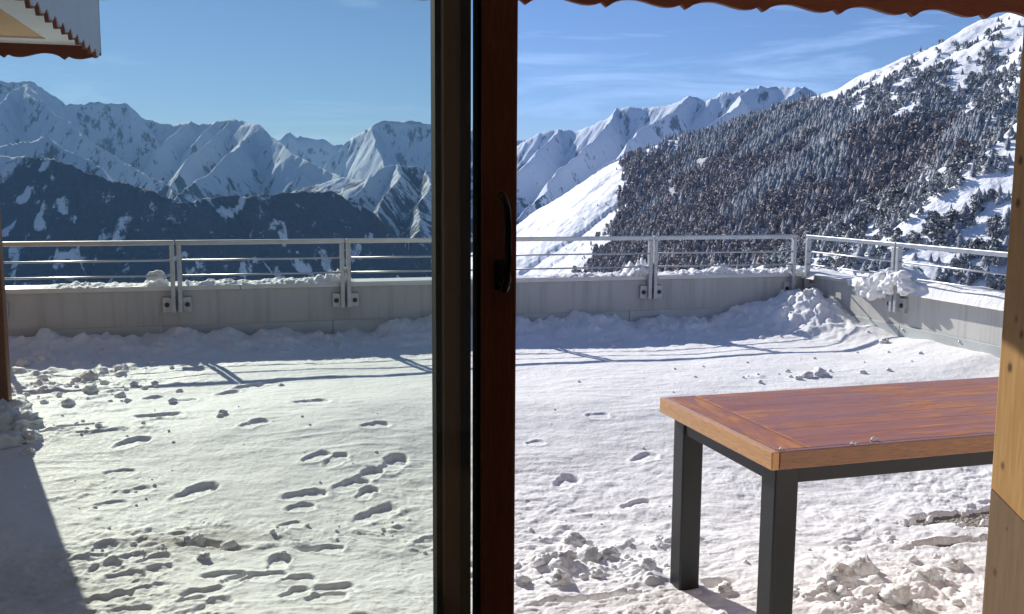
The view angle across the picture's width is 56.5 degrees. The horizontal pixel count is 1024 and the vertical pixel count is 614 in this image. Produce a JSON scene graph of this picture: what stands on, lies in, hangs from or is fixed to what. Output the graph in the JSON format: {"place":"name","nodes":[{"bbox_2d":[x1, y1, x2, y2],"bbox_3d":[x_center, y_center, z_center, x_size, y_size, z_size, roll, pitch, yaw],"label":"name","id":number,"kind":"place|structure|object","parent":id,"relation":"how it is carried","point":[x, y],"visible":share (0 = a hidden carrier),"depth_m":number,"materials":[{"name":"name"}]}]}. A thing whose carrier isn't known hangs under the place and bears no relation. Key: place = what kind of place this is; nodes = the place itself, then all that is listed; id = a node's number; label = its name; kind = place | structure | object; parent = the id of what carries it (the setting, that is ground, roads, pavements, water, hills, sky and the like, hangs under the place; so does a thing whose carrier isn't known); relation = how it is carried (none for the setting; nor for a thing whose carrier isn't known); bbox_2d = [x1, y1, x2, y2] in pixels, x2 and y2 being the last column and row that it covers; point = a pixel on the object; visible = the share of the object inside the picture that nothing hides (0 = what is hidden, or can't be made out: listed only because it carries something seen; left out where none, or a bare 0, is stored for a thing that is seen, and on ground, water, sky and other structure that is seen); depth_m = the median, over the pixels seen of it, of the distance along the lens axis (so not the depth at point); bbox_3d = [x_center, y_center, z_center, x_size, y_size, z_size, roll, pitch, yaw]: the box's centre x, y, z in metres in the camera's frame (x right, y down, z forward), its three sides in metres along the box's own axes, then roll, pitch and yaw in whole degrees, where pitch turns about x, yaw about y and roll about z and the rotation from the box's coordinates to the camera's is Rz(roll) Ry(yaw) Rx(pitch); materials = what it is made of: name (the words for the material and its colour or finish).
{"place":"outdoors","nodes":[
{"label":"outdoors","id":0,"kind":"place"},
{"bbox_2d":[0,81,829,285],"bbox_3d":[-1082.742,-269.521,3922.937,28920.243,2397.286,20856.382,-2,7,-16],"label":"mountains","id":1,"kind":"structure","parent":0,"point":[95,171],"depth_m":5243.11,"materials":[{"name":"snow"}]},
{"bbox_2d":[0,0,1005,145],"label":"sky","id":2,"kind":"structure","parent":0,"point":[331,71],"materials":[{"name":"blue"}]},
{"bbox_2d":[471,13,1023,289],"bbox_3d":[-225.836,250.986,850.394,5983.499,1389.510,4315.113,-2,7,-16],"label":"hillside","id":3,"kind":"structure","parent":0,"point":[564,214],"depth_m":1436.64,"materials":[{"name":"snow"}]},
{"bbox_2d":[740,242,748,257],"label":"larch tree","id":4,"kind":"object","parent":3,"relation":"on","point":[745,245],"visible":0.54,"depth_m":1178.41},
{"bbox_2d":[756,252,765,267],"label":"larch tree","id":5,"kind":"object","parent":3,"relation":"on","point":[760,256],"visible":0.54,"depth_m":631.75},
{"bbox_2d":[566,92,962,272],"bbox_3d":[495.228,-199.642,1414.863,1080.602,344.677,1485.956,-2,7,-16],"label":"larch forest","id":6,"kind":"object","parent":3,"relation":"on","point":[897,164],"visible":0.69,"depth_m":1315.20,"materials":[{"name":"plant"}]},
{"bbox_2d":[770,260,780,268],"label":"pine tree","id":7,"kind":"object","parent":3,"relation":"on","point":[776,262],"visible":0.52,"depth_m":533.47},
{"bbox_2d":[767,239,786,250],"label":"larch tree","id":8,"kind":"object","parent":3,"relation":"on","point":[777,242],"visible":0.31,"depth_m":635.42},
{"bbox_2d":[778,248,788,259],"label":"pine tree","id":9,"kind":"object","parent":3,"relation":"on","point":[783,249],"visible":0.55,"depth_m":551.66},
{"bbox_2d":[795,225,805,237],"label":"larch tree","id":10,"kind":"object","parent":3,"relation":"on","point":[800,231],"visible":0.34,"depth_m":625.12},
{"bbox_2d":[580,16,1021,289],"bbox_3d":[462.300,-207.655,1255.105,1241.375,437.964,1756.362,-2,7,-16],"label":"spruce forest","id":11,"kind":"object","parent":3,"relation":"on","point":[834,119],"visible":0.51,"depth_m":1424.46,"materials":[{"name":"plant"}]},
{"bbox_2d":[804,226,817,235],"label":"pine tree","id":12,"kind":"object","parent":3,"relation":"on","point":[809,230],"visible":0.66,"depth_m":561.93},
{"bbox_2d":[820,218,828,226],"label":"pine tree","id":13,"kind":"object","parent":3,"relation":"on","point":[824,222],"visible":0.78,"depth_m":568.20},
{"bbox_2d":[822,256,833,265],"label":"pine tree","id":14,"kind":"object","parent":3,"relation":"on","point":[828,259],"visible":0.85,"depth_m":499.94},
{"bbox_2d":[826,218,836,227],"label":"pine tree","id":15,"kind":"object","parent":3,"relation":"on","point":[832,221],"visible":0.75,"depth_m":554.80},
{"bbox_2d":[832,246,843,258],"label":"pine tree","id":16,"kind":"object","parent":3,"relation":"on","point":[838,250],"visible":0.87,"depth_m":501.15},
{"bbox_2d":[832,221,848,236],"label":"pine tree","id":17,"kind":"object","parent":3,"relation":"on","point":[839,227],"visible":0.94,"depth_m":523.93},
{"bbox_2d":[835,254,846,267],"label":"pine tree","id":18,"kind":"object","parent":3,"relation":"on","point":[839,261],"visible":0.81,"depth_m":442.38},
{"bbox_2d":[839,243,851,253],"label":"pine tree","id":19,"kind":"object","parent":3,"relation":"on","point":[847,246],"visible":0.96,"depth_m":501.06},
{"bbox_2d":[842,163,849,175],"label":"spruce tree","id":20,"kind":"object","parent":3,"relation":"on","point":[846,169],"visible":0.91,"depth_m":1243.58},
{"bbox_2d":[844,257,857,268],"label":"pine tree","id":21,"kind":"object","parent":3,"relation":"on","point":[848,261],"visible":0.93,"depth_m":434.19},
{"bbox_2d":[851,246,864,262],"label":"pine tree","id":22,"kind":"object","parent":3,"relation":"on","point":[858,252],"visible":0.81,"depth_m":434.68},
{"bbox_2d":[850,212,867,225],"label":"pine tree","id":23,"kind":"object","parent":3,"relation":"on","point":[856,215],"visible":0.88,"depth_m":521.66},
{"bbox_2d":[852,227,865,238],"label":"pine tree","id":24,"kind":"object","parent":3,"relation":"on","point":[857,230],"visible":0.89,"depth_m":506.43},
{"bbox_2d":[861,193,879,207],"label":"pine tree","id":25,"kind":"object","parent":3,"relation":"on","point":[870,197],"visible":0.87,"depth_m":545.84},
{"bbox_2d":[867,260,876,270],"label":"pine tree","id":26,"kind":"object","parent":3,"relation":"on","point":[872,266],"visible":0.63,"depth_m":418.45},
{"bbox_2d":[864,245,879,254],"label":"pine tree","id":27,"kind":"object","parent":3,"relation":"on","point":[873,249],"visible":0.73,"depth_m":435.19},
{"bbox_2d":[867,207,877,217],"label":"pine tree","id":28,"kind":"object","parent":3,"relation":"on","point":[872,210],"visible":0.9,"depth_m":524.81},
{"bbox_2d":[868,179,884,193],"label":"larch tree","id":29,"kind":"object","parent":3,"relation":"on","point":[876,184],"visible":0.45,"depth_m":602.62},
{"bbox_2d":[875,208,883,218],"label":"pine tree","id":30,"kind":"object","parent":3,"relation":"on","point":[880,212],"visible":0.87,"depth_m":512.04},
{"bbox_2d":[875,245,884,256],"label":"pine tree","id":31,"kind":"object","parent":3,"relation":"on","point":[879,247],"visible":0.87,"depth_m":432.06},
{"bbox_2d":[880,213,889,221],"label":"pine tree","id":32,"kind":"object","parent":3,"relation":"on","point":[884,216],"visible":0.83,"depth_m":503.57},
{"bbox_2d":[882,254,888,266],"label":"pine tree","id":33,"kind":"object","parent":3,"relation":"on","point":[885,262],"visible":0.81,"depth_m":422.20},
{"bbox_2d":[884,197,894,206],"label":"pine tree","id":34,"kind":"object","parent":3,"relation":"on","point":[888,202],"visible":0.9,"depth_m":523.94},
{"bbox_2d":[883,189,898,198],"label":"pine tree","id":35,"kind":"object","parent":3,"relation":"on","point":[886,194],"visible":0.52,"depth_m":533.32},
{"bbox_2d":[885,229,898,241],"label":"pine tree","id":36,"kind":"object","parent":3,"relation":"on","point":[889,234],"visible":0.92,"depth_m":439.47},
{"bbox_2d":[765,19,1021,289],"bbox_3d":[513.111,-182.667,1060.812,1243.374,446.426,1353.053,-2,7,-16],"label":"pine forest","id":37,"kind":"object","parent":3,"relation":"on","point":[997,280],"visible":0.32,"depth_m":1191.42,"materials":[{"name":"plant"}]},
{"bbox_2d":[887,189,900,200],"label":"pine tree","id":38,"kind":"object","parent":3,"relation":"on","point":[894,191],"visible":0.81,"depth_m":527.41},
{"bbox_2d":[891,213,897,226],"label":"spruce tree","id":39,"kind":"object","parent":3,"relation":"on","point":[894,222],"visible":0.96,"depth_m":457.17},
{"bbox_2d":[892,227,902,238],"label":"pine tree","id":40,"kind":"object","parent":3,"relation":"on","point":[898,231],"visible":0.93,"depth_m":437.85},
{"bbox_2d":[890,206,905,216],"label":"pine tree","id":41,"kind":"object","parent":3,"relation":"on","point":[895,209],"visible":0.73,"depth_m":500.03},
{"bbox_2d":[894,237,904,249],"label":"pine tree","id":42,"kind":"object","parent":3,"relation":"on","point":[899,239],"visible":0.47,"depth_m":427.28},
{"bbox_2d":[896,209,909,222],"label":"pine tree","id":43,"kind":"object","parent":3,"relation":"on","point":[900,213],"visible":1,"depth_m":451.44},
{"bbox_2d":[901,201,910,210],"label":"pine tree","id":44,"kind":"object","parent":3,"relation":"on","point":[906,205],"visible":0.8,"depth_m":497.76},
{"bbox_2d":[904,183,911,194],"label":"pine tree","id":45,"kind":"object","parent":3,"relation":"on","point":[908,189],"visible":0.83,"depth_m":524.56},
{"bbox_2d":[905,230,916,242],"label":"pine tree","id":46,"kind":"object","parent":3,"relation":"on","point":[909,233],"visible":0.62,"depth_m":429.65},
{"bbox_2d":[907,232,923,243],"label":"pine tree","id":47,"kind":"object","parent":3,"relation":"on","point":[915,236],"visible":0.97,"depth_m":424.46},
{"bbox_2d":[907,202,924,215],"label":"pine tree","id":48,"kind":"object","parent":3,"relation":"on","point":[915,207],"visible":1,"depth_m":449.82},
{"bbox_2d":[917,187,923,196],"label":"pine tree","id":49,"kind":"object","parent":3,"relation":"on","point":[919,192],"visible":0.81,"depth_m":506.19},
{"bbox_2d":[918,172,926,182],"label":"pine tree","id":50,"kind":"object","parent":3,"relation":"on","point":[922,177],"visible":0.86,"depth_m":533.95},
{"bbox_2d":[921,164,933,174],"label":"pine tree","id":51,"kind":"object","parent":3,"relation":"on","point":[925,167],"visible":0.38,"depth_m":557.99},
{"bbox_2d":[920,217,939,236],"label":"pine tree","id":52,"kind":"object","parent":3,"relation":"on","point":[929,225],"visible":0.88,"depth_m":426.09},
{"bbox_2d":[924,210,939,220],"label":"pine tree","id":53,"kind":"object","parent":3,"relation":"on","point":[934,213],"visible":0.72,"depth_m":435.38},
{"bbox_2d":[926,183,944,196],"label":"pine tree","id":54,"kind":"object","parent":3,"relation":"on","point":[933,188],"visible":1,"depth_m":454.59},
{"bbox_2d":[930,228,944,240],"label":"pine tree","id":55,"kind":"object","parent":3,"relation":"on","point":[933,232],"visible":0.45,"depth_m":420.78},
{"bbox_2d":[935,156,941,169],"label":"spruce tree","id":56,"kind":"object","parent":3,"relation":"on","point":[938,166],"visible":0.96,"depth_m":547.97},
{"bbox_2d":[930,223,951,245],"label":"pine tree","id":57,"kind":"object","parent":3,"relation":"on","point":[944,229],"visible":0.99,"depth_m":415.06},
{"bbox_2d":[941,153,951,163],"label":"pine tree","id":58,"kind":"object","parent":3,"relation":"on","point":[946,156],"visible":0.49,"depth_m":563.43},
{"bbox_2d":[947,234,954,243],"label":"pine tree","id":59,"kind":"object","parent":3,"relation":"on","point":[950,240],"visible":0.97,"depth_m":412.95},
{"bbox_2d":[938,210,964,229],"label":"pine tree","id":60,"kind":"object","parent":3,"relation":"on","point":[954,217],"visible":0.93,"depth_m":422.57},
{"bbox_2d":[943,163,959,179],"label":"pine tree","id":61,"kind":"object","parent":3,"relation":"on","point":[952,167],"visible":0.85,"depth_m":464.67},
{"bbox_2d":[948,223,960,235],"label":"pine tree","id":62,"kind":"object","parent":3,"relation":"on","point":[954,229],"visible":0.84,"depth_m":418.00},
{"bbox_2d":[951,150,960,161],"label":"pine tree","id":63,"kind":"object","parent":3,"relation":"on","point":[955,154],"visible":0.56,"depth_m":543.29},
{"bbox_2d":[950,170,964,182],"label":"pine tree","id":64,"kind":"object","parent":3,"relation":"on","point":[955,175],"visible":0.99,"depth_m":453.56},
{"bbox_2d":[951,233,964,247],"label":"pine tree","id":65,"kind":"object","parent":3,"relation":"on","point":[958,242],"visible":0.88,"depth_m":406.85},
{"bbox_2d":[953,137,966,151],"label":"larch tree","id":66,"kind":"object","parent":3,"relation":"on","point":[961,141],"visible":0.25,"depth_m":580.25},
{"bbox_2d":[954,157,965,170],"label":"pine tree","id":67,"kind":"object","parent":3,"relation":"on","point":[959,160],"visible":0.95,"depth_m":464.44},
{"bbox_2d":[955,256,972,271],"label":"pine tree","id":68,"kind":"object","parent":3,"relation":"on","point":[963,260],"visible":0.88,"depth_m":391.66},
{"bbox_2d":[957,150,971,159],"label":"pine tree","id":69,"kind":"object","parent":3,"relation":"on","point":[963,153],"visible":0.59,"depth_m":471.78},
{"bbox_2d":[959,201,970,213],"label":"pine tree","id":70,"kind":"object","parent":3,"relation":"on","point":[963,209],"visible":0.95,"depth_m":430.97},
{"bbox_2d":[961,212,976,225],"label":"pine tree","id":71,"kind":"object","parent":3,"relation":"on","point":[970,217],"visible":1,"depth_m":421.23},
{"bbox_2d":[963,140,975,150],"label":"pine tree","id":72,"kind":"object","parent":3,"relation":"on","point":[971,143],"visible":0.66,"depth_m":541.59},
{"bbox_2d":[963,151,976,161],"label":"pine tree","id":73,"kind":"object","parent":3,"relation":"on","point":[971,155],"visible":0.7,"depth_m":469.00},
{"bbox_2d":[969,162,976,176],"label":"spruce tree","id":74,"kind":"object","parent":3,"relation":"on","point":[973,170],"visible":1,"depth_m":450.73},
{"bbox_2d":[968,194,980,203],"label":"pine tree","id":75,"kind":"object","parent":3,"relation":"on","point":[975,196],"visible":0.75,"depth_m":432.89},
{"bbox_2d":[970,200,984,212],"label":"pine tree","id":76,"kind":"object","parent":3,"relation":"on","point":[975,204],"visible":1,"depth_m":427.01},
{"bbox_2d":[969,237,986,257],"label":"pine tree","id":77,"kind":"object","parent":3,"relation":"on","point":[979,243],"visible":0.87,"depth_m":395.83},
{"bbox_2d":[974,154,990,165],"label":"pine tree","id":78,"kind":"object","parent":3,"relation":"on","point":[984,158],"visible":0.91,"depth_m":455.08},
{"bbox_2d":[977,255,989,265],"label":"pine tree","id":79,"kind":"object","parent":3,"relation":"on","point":[984,261],"visible":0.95,"depth_m":388.05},
{"bbox_2d":[981,158,994,172],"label":"pine tree","id":80,"kind":"object","parent":3,"relation":"on","point":[984,170],"visible":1,"depth_m":446.71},
{"bbox_2d":[983,132,994,144],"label":"pine tree","id":81,"kind":"object","parent":3,"relation":"on","point":[989,135],"visible":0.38,"depth_m":529.05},
{"bbox_2d":[984,160,993,172],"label":"pine tree","id":82,"kind":"object","parent":3,"relation":"on","point":[988,163],"visible":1,"depth_m":446.05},
{"bbox_2d":[985,139,992,148],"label":"pine tree","id":83,"kind":"object","parent":3,"relation":"on","point":[989,144],"visible":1,"depth_m":468.25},
{"bbox_2d":[986,188,997,200],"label":"pine tree","id":84,"kind":"object","parent":3,"relation":"on","point":[992,192],"visible":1,"depth_m":429.00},
{"bbox_2d":[987,241,998,257],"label":"pine tree","id":85,"kind":"object","parent":3,"relation":"on","point":[992,245],"visible":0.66,"depth_m":390.25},
{"bbox_2d":[985,214,1002,226],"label":"pine tree","id":86,"kind":"object","parent":3,"relation":"on","point":[991,220],"visible":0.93,"depth_m":411.37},
{"bbox_2d":[985,239,1002,249],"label":"pine tree","id":87,"kind":"object","parent":3,"relation":"on","point":[992,240],"visible":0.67,"depth_m":392.51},
{"bbox_2d":[987,247,1001,264],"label":"pine tree","id":88,"kind":"object","parent":3,"relation":"on","point":[994,262],"visible":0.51,"depth_m":385.90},
{"bbox_2d":[990,230,1000,239],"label":"pine tree","id":89,"kind":"object","parent":3,"relation":"on","point":[993,233],"visible":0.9,"depth_m":400.56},
{"bbox_2d":[994,193,1003,203],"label":"pine tree","id":90,"kind":"object","parent":3,"relation":"on","point":[998,200],"visible":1,"depth_m":425.32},
{"bbox_2d":[906,512,988,546],"bbox_3d":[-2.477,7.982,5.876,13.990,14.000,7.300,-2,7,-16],"label":"terrace floor","id":91,"kind":"structure","parent":0,"point":[973,520],"depth_m":4.84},
{"bbox_2d":[0,210,11,401],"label":"timber partition","id":92,"kind":"object","parent":91,"relation":"on","point":[5,385],"visible":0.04,"depth_m":5.85,"materials":[{"name":"red wood"}]},
{"bbox_2d":[0,0,100,59],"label":"porch canopy","id":93,"kind":"object","parent":92,"relation":"on","point":[64,29],"visible":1,"depth_m":5.86,"materials":[{"name":"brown wood"}]},
{"bbox_2d":[5,272,803,337],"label":"parapet wall","id":94,"kind":"structure","parent":91,"relation":"on","point":[250,309],"depth_m":8.63,"materials":[{"name":"concrete"}]},
{"bbox_2d":[3,240,175,316],"bbox_3d":[-3.586,-0.244,8.015,1.431,0.622,0.078,-2,7,-16],"label":"railing panel","id":95,"kind":"object","parent":94,"relation":"attached to","point":[169,304],"visible":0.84,"depth_m":8.02,"materials":[{"name":"metal"}]},
{"bbox_2d":[175,239,344,312],"bbox_3d":[-2.199,-0.285,8.410,1.431,0.622,0.078,-2,7,-16],"label":"railing panel","id":96,"kind":"object","parent":94,"relation":"attached to","point":[185,303],"visible":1,"depth_m":8.35,"materials":[{"name":"metal"}]},
{"bbox_2d":[345,237,472,307],"bbox_3d":[-0.811,-0.327,8.805,1.432,0.622,0.078,-2,7,-16],"label":"railing panel","id":97,"kind":"object","parent":94,"relation":"attached to","point":[352,299],"visible":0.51,"depth_m":8.64,"materials":[{"name":"metal"}]},
{"bbox_2d":[6,258,820,292],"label":"coping snow","id":98,"kind":"structure","parent":94,"relation":"on","point":[330,278],"depth_m":8.64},
{"bbox_2d":[146,262,925,300],"bbox_3d":[0.266,-0.163,8.217,6.567,0.334,1.914,-2,7,-16],"label":"snow heap","id":99,"kind":"object","parent":94,"relation":"on","point":[881,284],"visible":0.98,"depth_m":8.60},
{"bbox_2d":[516,236,652,298],"bbox_3d":[0.633,-0.370,9.216,1.549,0.622,0.078,-2,7,-16],"label":"railing panel","id":100,"kind":"object","parent":94,"relation":"attached to","point":[645,291],"visible":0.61,"depth_m":9.24,"materials":[{"name":"metal"}]},
{"bbox_2d":[652,235,796,298],"bbox_3d":[2.157,-0.416,9.649,1.596,0.622,0.078,-2,7,-16],"label":"railing panel","id":101,"kind":"object","parent":94,"relation":"attached to","point":[657,290],"visible":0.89,"depth_m":9.57,"materials":[{"name":"metal"}]},
{"bbox_2d":[0,288,999,613],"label":"snow cover","id":102,"kind":"object","parent":91,"relation":"on","point":[594,444],"visible":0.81,"depth_m":5.11,"materials":[{"name":"snow"}]},
{"bbox_2d":[0,288,964,613],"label":"snow clods","id":103,"kind":"object","parent":102,"relation":"on","point":[20,410],"visible":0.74,"depth_m":4.17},
{"bbox_2d":[1,311,971,612],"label":"snow crumbs","id":104,"kind":"object","parent":102,"relation":"on","point":[539,561],"visible":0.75,"depth_m":4.45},
{"bbox_2d":[660,377,998,613],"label":"table","id":105,"kind":"object","parent":91,"relation":"on","point":[813,433],"visible":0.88,"depth_m":3.47,"materials":[{"name":"brown wood"}]},
{"bbox_2d":[810,274,1003,357],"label":"parapet wall","id":106,"kind":"structure","parent":91,"relation":"on","point":[973,328],"depth_m":8.19,"materials":[{"name":"concrete"}]},
{"bbox_2d":[804,235,898,311],"bbox_3d":[3.250,-0.352,9.197,0.078,0.622,1.397,-2,7,-16],"label":"railing panel","id":107,"kind":"object","parent":106,"relation":"attached to","point":[808,284],"visible":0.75,"depth_m":9.23,"materials":[{"name":"metal"}]},
{"bbox_2d":[800,265,1004,310],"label":"coping snow","id":108,"kind":"structure","parent":106,"relation":"on","point":[988,299],"depth_m":7.99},
{"bbox_2d":[892,243,1007,312],"bbox_3d":[3.650,-0.175,7.809,0.078,0.622,1.488,-2,7,-16],"label":"railing panel","id":109,"kind":"object","parent":106,"relation":"attached to","point":[900,305],"visible":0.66,"depth_m":8.05,"materials":[{"name":"metal"}]},
{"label":"room floor","id":110,"kind":"structure","parent":0,"visible":0},
{"bbox_2d":[982,31,1023,613],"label":"door post","id":111,"kind":"object","parent":110,"relation":"on","point":[1003,593],"depth_m":2.00,"materials":[{"name":"brown wood"}]},
{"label":"wall front","id":112,"kind":"structure","parent":110,"relation":"on","visible":0},
{"bbox_2d":[430,0,470,613],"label":"window","id":113,"kind":"structure","parent":112,"relation":"attached to","point":[450,23],"depth_m":1.65,"materials":[{"name":"black metal"}]},
{"bbox_2d":[472,0,517,613],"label":"sliding door","id":114,"kind":"structure","parent":112,"relation":"attached to","point":[495,49],"depth_m":1.57,"materials":[{"name":"brown wood"}]},
{"bbox_2d":[422,0,1023,19],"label":"roof eave","id":115,"kind":"object","parent":112,"relation":"attached to","point":[983,9],"visible":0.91,"depth_m":3.62,"materials":[{"name":"brown wood"}]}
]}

